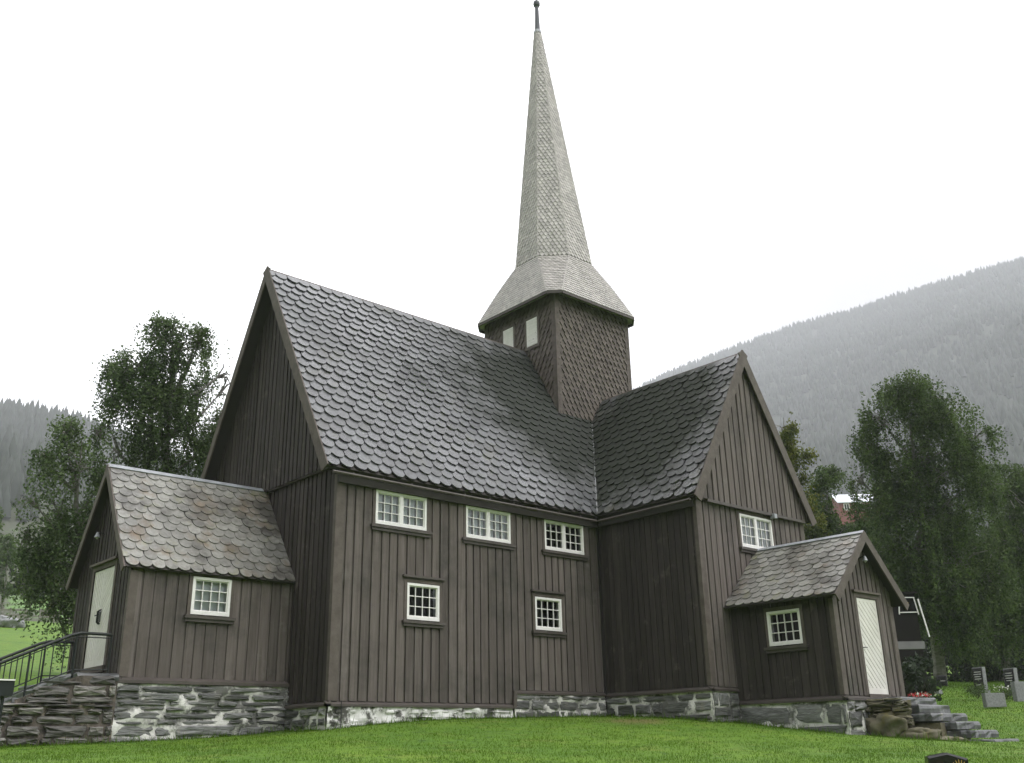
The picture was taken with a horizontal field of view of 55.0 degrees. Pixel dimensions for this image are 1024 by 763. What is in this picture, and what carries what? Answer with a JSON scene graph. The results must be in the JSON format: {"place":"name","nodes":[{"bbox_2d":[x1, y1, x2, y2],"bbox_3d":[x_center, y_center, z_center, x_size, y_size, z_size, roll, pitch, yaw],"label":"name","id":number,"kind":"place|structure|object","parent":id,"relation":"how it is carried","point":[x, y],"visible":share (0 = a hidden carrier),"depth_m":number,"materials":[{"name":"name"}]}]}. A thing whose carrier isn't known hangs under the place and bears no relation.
{"place":"outdoors","nodes":[
{"label":"outdoors","id":0,"kind":"place"},
{"bbox_2d":[0,492,84,623],"bbox_3d":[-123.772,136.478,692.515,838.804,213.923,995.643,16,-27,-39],"label":"hill","id":1,"kind":"structure","parent":0,"point":[12,522],"depth_m":274.66,"materials":[{"name":"green plant"}]},
{"bbox_2d":[0,397,198,520],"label":"distant forest","id":2,"kind":"object","parent":1,"relation":"on","point":[22,429],"visible":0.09,"depth_m":451.77,"materials":[{"name":"plant"}]},
{"bbox_2d":[0,621,1023,762],"bbox_3d":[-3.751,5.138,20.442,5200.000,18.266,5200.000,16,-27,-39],"label":"ground","id":3,"kind":"structure","parent":0,"point":[11,641],"depth_m":18.17,"materials":[{"name":"green plant"}]},
{"bbox_2d":[0,506,9,554],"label":"tree","id":4,"kind":"object","parent":3,"relation":"on","point":[1,517],"visible":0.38,"depth_m":79.03,"materials":[{"name":"green plant"}]},
{"bbox_2d":[0,679,14,723],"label":"box lamp","id":5,"kind":"object","parent":3,"relation":"on","point":[6,687],"visible":1,"depth_m":14.54,"materials":[{"name":"black metal"}]},
{"bbox_2d":[0,533,21,613],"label":"tree","id":6,"kind":"object","parent":3,"relation":"on","point":[4,567],"visible":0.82,"depth_m":74.85,"materials":[{"name":"green plant"}]},
{"bbox_2d":[0,615,24,627],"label":"boulder","id":7,"kind":"object","parent":3,"relation":"on","point":[5,621],"visible":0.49,"depth_m":51.59,"materials":[{"name":"grey stone"}]},
{"bbox_2d":[7,554,49,620],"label":"tree","id":8,"kind":"object","parent":3,"relation":"on","point":[9,573],"visible":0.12,"depth_m":79.73,"materials":[{"name":"green plant"}]},
{"bbox_2d":[0,608,69,622],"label":"rail fence","id":9,"kind":"object","parent":3,"relation":"on","point":[25,615],"visible":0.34,"depth_m":60.19,"materials":[{"name":"grey wood"}]},
{"bbox_2d":[33,564,72,622],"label":"tree","id":10,"kind":"object","parent":3,"relation":"on","point":[47,614],"visible":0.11,"depth_m":83.42,"materials":[{"name":"green plant"}]},
{"bbox_2d":[0,672,118,746],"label":"stone stairs","id":11,"kind":"structure","parent":3,"relation":"on","point":[61,708],"depth_m":18.06,"materials":[{"name":"grey stone"}]},
{"bbox_2d":[0,640,74,686],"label":"railing","id":12,"kind":"object","parent":11,"relation":"on","point":[28,648],"visible":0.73,"depth_m":19.84,"materials":[{"name":"black metal"}]},
{"bbox_2d":[0,631,112,699],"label":"railing","id":13,"kind":"object","parent":11,"relation":"on","point":[30,653],"visible":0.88,"depth_m":18.43,"materials":[{"name":"black metal"}]},
{"bbox_2d":[1,414,121,670],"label":"birch tree","id":14,"kind":"object","parent":3,"relation":"on","point":[53,558],"visible":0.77,"depth_m":26.20,"materials":[{"name":"green plant"}]},
{"bbox_2d":[79,309,232,494],"bbox_3d":[-10.328,3.229,28.148,4.052,10.562,4.095,16,-27,-39],"label":"birch tree","id":15,"kind":"object","parent":3,"relation":"on","point":[163,398],"visible":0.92,"depth_m":28.61,"materials":[{"name":"green plant"}]},
{"bbox_2d":[65,0,908,741],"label":"church","id":16,"kind":"structure","parent":3,"relation":"on","point":[533,500],"depth_m":23.73,"materials":[{"name":"brown wood"}]},
{"bbox_2d":[80,555,118,672],"bbox_3d":[-8.575,4.882,20.453,0.170,2.290,1.490,16,-27,-39],"label":"door","id":17,"kind":"structure","parent":16,"relation":"in","point":[100,611],"depth_m":20.46,"materials":[{"name":"beige paint"}]},
{"bbox_2d":[183,574,235,623],"bbox_3d":[-6.330,4.550,20.631,1.120,1.010,0.220,16,-27,-39],"label":"window","id":18,"kind":"structure","parent":16,"relation":"in","point":[213,597],"depth_m":20.65,"materials":[{"name":"white paint"}]},
{"bbox_2d":[370,489,432,537],"bbox_3d":[-2.691,3.039,22.579,1.670,1.010,0.670,16,-27,-39],"label":"window","id":19,"kind":"structure","parent":16,"relation":"in","point":[393,509],"depth_m":22.41,"materials":[{"name":"white paint"}]},
{"bbox_2d":[401,574,445,628],"bbox_3d":[-2.171,5.026,22.297,1.160,1.120,0.670,16,-27,-39],"label":"window","id":20,"kind":"structure","parent":16,"relation":"in","point":[423,602],"depth_m":22.25,"materials":[{"name":"white paint"}]},
{"bbox_2d":[462,505,515,549],"bbox_3d":[-0.749,3.604,24.205,1.680,1.010,0.670,16,-27,-39],"label":"window","id":21,"kind":"structure","parent":16,"relation":"in","point":[487,525],"depth_m":24.04,"materials":[{"name":"white paint"}]},
{"bbox_2d":[530,589,567,637],"bbox_3d":[0.738,5.872,24.730,1.170,1.120,0.670,16,-27,-39],"label":"window","id":22,"kind":"structure","parent":16,"relation":"in","point":[547,613],"depth_m":24.68,"materials":[{"name":"white paint"}]},
{"bbox_2d":[541,519,589,560],"bbox_3d":[1.190,4.168,25.827,1.680,1.010,0.670,16,-27,-39],"label":"window","id":23,"kind":"structure","parent":16,"relation":"in","point":[556,536],"depth_m":25.82,"materials":[{"name":"white paint"}]},
{"bbox_2d":[737,510,774,553],"bbox_3d":[6.251,4.074,25.968,1.673,1.100,0.670,16,-27,-39],"label":"window","id":24,"kind":"structure","parent":16,"relation":"in","point":[755,533],"depth_m":25.81,"materials":[{"name":"white paint"}]},
{"bbox_2d":[763,604,808,652],"bbox_3d":[6.559,5.828,23.113,0.699,1.030,1.145,16,-27,-39],"label":"window","id":25,"kind":"structure","parent":16,"relation":"in","point":[782,627],"depth_m":23.13,"materials":[{"name":"white paint"}]},
{"bbox_2d":[851,589,891,697],"bbox_3d":[8.379,6.128,22.885,1.234,2.440,0.170,16,-27,-39],"label":"door","id":26,"kind":"structure","parent":16,"relation":"in","point":[869,631],"depth_m":22.90,"materials":[{"name":"beige paint"}]},
{"bbox_2d":[776,411,832,539],"bbox_3d":[10.955,6.583,37.411,2.774,10.627,3.523,-12,-23,26],"label":"birch tree","id":27,"kind":"object","parent":3,"relation":"on","point":[817,529],"visible":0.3,"depth_m":37.74,"materials":[{"name":"green plant"}]},
{"bbox_2d":[804,464,888,550],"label":"birch tree","id":28,"kind":"object","parent":3,"relation":"on","point":[831,477],"visible":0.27,"depth_m":47.65,"materials":[{"name":"green plant"}]},
{"bbox_2d":[892,591,929,691],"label":"shed","id":29,"kind":"structure","parent":3,"relation":"on","point":[907,625],"depth_m":33.24,"materials":[{"name":"black wood"}]},
{"bbox_2d":[899,597,918,614],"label":"window","id":30,"kind":"structure","parent":29,"relation":"in","point":[905,597],"depth_m":33.37,"materials":[{"name":"white paint"}]},
{"bbox_2d":[898,641,924,649],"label":"concrete wall","id":31,"kind":"structure","parent":3,"relation":"on","point":[905,645],"depth_m":31.91,"materials":[{"name":"grey concrete"}]},
{"bbox_2d":[907,691,935,697],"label":"potted flowers","id":32,"kind":"object","parent":3,"relation":"on","point":[922,695],"visible":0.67,"depth_m":29.90,"materials":[{"name":"red plant"}]},
{"bbox_2d":[901,652,943,700],"bbox_3d":[12.200,9.525,30.465,2.140,2.214,1.952,16,-27,-39],"label":"hedge bush","id":33,"kind":"object","parent":3,"relation":"on","point":[913,670],"visible":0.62,"depth_m":30.24,"materials":[{"name":"green plant"}]},
{"bbox_2d":[922,627,930,653],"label":"hedge bush","id":34,"kind":"object","parent":3,"relation":"on","point":[926,644],"depth_m":50.83,"materials":[{"name":"green plant"}]},
{"bbox_2d":[839,366,1023,682],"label":"birch tree","id":35,"kind":"object","parent":3,"relation":"on","point":[956,591],"visible":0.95,"depth_m":40.22,"materials":[{"name":"green plant"}]},
{"bbox_2d":[933,675,947,686],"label":"gravestone","id":36,"kind":"object","parent":3,"relation":"on","point":[943,679],"visible":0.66,"depth_m":40.13,"materials":[{"name":"black stone"}]},
{"bbox_2d":[865,697,1019,741],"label":"stone steps","id":37,"kind":"structure","parent":3,"relation":"on","point":[902,715],"depth_m":21.28,"materials":[{"name":"grey stone"}]},
{"bbox_2d":[924,752,967,762],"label":"gravestone","id":38,"kind":"object","parent":3,"relation":"on","point":[943,757],"visible":1,"depth_m":7.66,"materials":[{"name":"black stone"}]},
{"bbox_2d":[921,619,994,679],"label":"hedge bush","id":39,"kind":"object","parent":3,"relation":"on","point":[928,655],"visible":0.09,"depth_m":46.91,"materials":[{"name":"green plant"}]},
{"bbox_2d":[952,680,995,700],"bbox_3d":[15.786,10.550,33.549,1.249,0.720,1.334,16,-27,-39],"label":"grave shrub","id":40,"kind":"object","parent":3,"relation":"on","point":[976,692],"visible":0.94,"depth_m":33.46,"materials":[{"name":"green plant"}]},
{"bbox_2d":[946,654,1003,681],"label":"hedge bush","id":41,"kind":"object","parent":3,"relation":"on","point":[968,677],"visible":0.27,"depth_m":45.77,"materials":[{"name":"green plant"}]},
{"bbox_2d":[972,667,990,692],"bbox_3d":[17.181,11.061,36.103,0.288,1.089,0.540,8,-22,-22],"label":"gravestone","id":42,"kind":"object","parent":3,"relation":"on","point":[979,673],"visible":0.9,"depth_m":36.07,"materials":[{"name":"black stone"}]},
{"bbox_2d":[948,621,1023,675],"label":"hedge bush","id":43,"kind":"object","parent":3,"relation":"on","point":[1013,653],"depth_m":48.21,"materials":[{"name":"green plant"}]},
{"bbox_2d":[949,453,1023,680],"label":"birch tree","id":44,"kind":"object","parent":3,"relation":"on","point":[1014,526],"visible":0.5,"depth_m":45.33,"materials":[{"name":"green plant"}]},
{"bbox_2d":[981,693,1006,706],"bbox_3d":[15.233,10.069,31.070,0.660,0.420,0.206,1,-21,-6],"label":"gravestone","id":45,"kind":"object","parent":3,"relation":"on","point":[993,700],"visible":1,"depth_m":30.98,"materials":[{"name":"grey stone"}]},
{"bbox_2d":[987,681,1012,699],"bbox_3d":[17.030,10.748,33.904,1.446,0.765,1.560,16,-27,-39],"label":"grave shrub","id":46,"kind":"object","parent":3,"relation":"on","point":[1007,692],"visible":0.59,"depth_m":33.76,"materials":[{"name":"green plant"}]},
{"bbox_2d":[986,650,1023,679],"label":"hedge bush","id":47,"kind":"object","parent":3,"relation":"on","point":[1021,677],"visible":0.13,"depth_m":46.71,"materials":[{"name":"green plant"}]},
{"bbox_2d":[1003,668,1017,694],"bbox_3d":[17.824,10.813,35.106,0.288,1.108,0.540,8,-22,-22],"label":"gravestone","id":48,"kind":"object","parent":3,"relation":"on","point":[1010,674],"visible":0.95,"depth_m":35.13,"materials":[{"name":"black stone"}]},
{"bbox_2d":[1010,681,1023,701],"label":"gravestone","id":49,"kind":"object","parent":3,"relation":"on","point":[1017,688],"visible":0.71,"depth_m":33.07,"materials":[{"name":"grey stone"}]},
{"bbox_2d":[0,0,1023,464],"label":"sky","id":50,"kind":"structure","parent":0,"point":[742,170],"materials":[{"name":"white"}]},
{"bbox_2d":[754,276,1023,658],"bbox_3d":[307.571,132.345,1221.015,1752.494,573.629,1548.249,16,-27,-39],"label":"mountain","id":51,"kind":"structure","parent":0,"point":[852,411],"depth_m":844.46,"materials":[{"name":"grey"}]},
{"bbox_2d":[633,256,1023,577],"bbox_3d":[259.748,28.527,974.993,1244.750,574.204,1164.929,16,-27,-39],"label":"distant forest","id":52,"kind":"object","parent":51,"relation":"on","point":[1007,308],"visible":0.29,"depth_m":885.54,"materials":[{"name":"plant"}]},
{"bbox_3d":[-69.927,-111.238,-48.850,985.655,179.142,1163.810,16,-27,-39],"label":"hill","id":53,"kind":"structure","parent":0,"visible":0},
{"bbox_2d":[830,494,877,526],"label":"red house","id":54,"kind":"structure","parent":53,"relation":"on","point":[844,501],"depth_m":187.99,"materials":[{"name":"paint"}]},
{"bbox_2d":[843,503,849,509],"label":"window","id":55,"kind":"structure","parent":54,"relation":"in","point":[845,505],"depth_m":187.74,"materials":[{"name":"white paint"}]}
]}

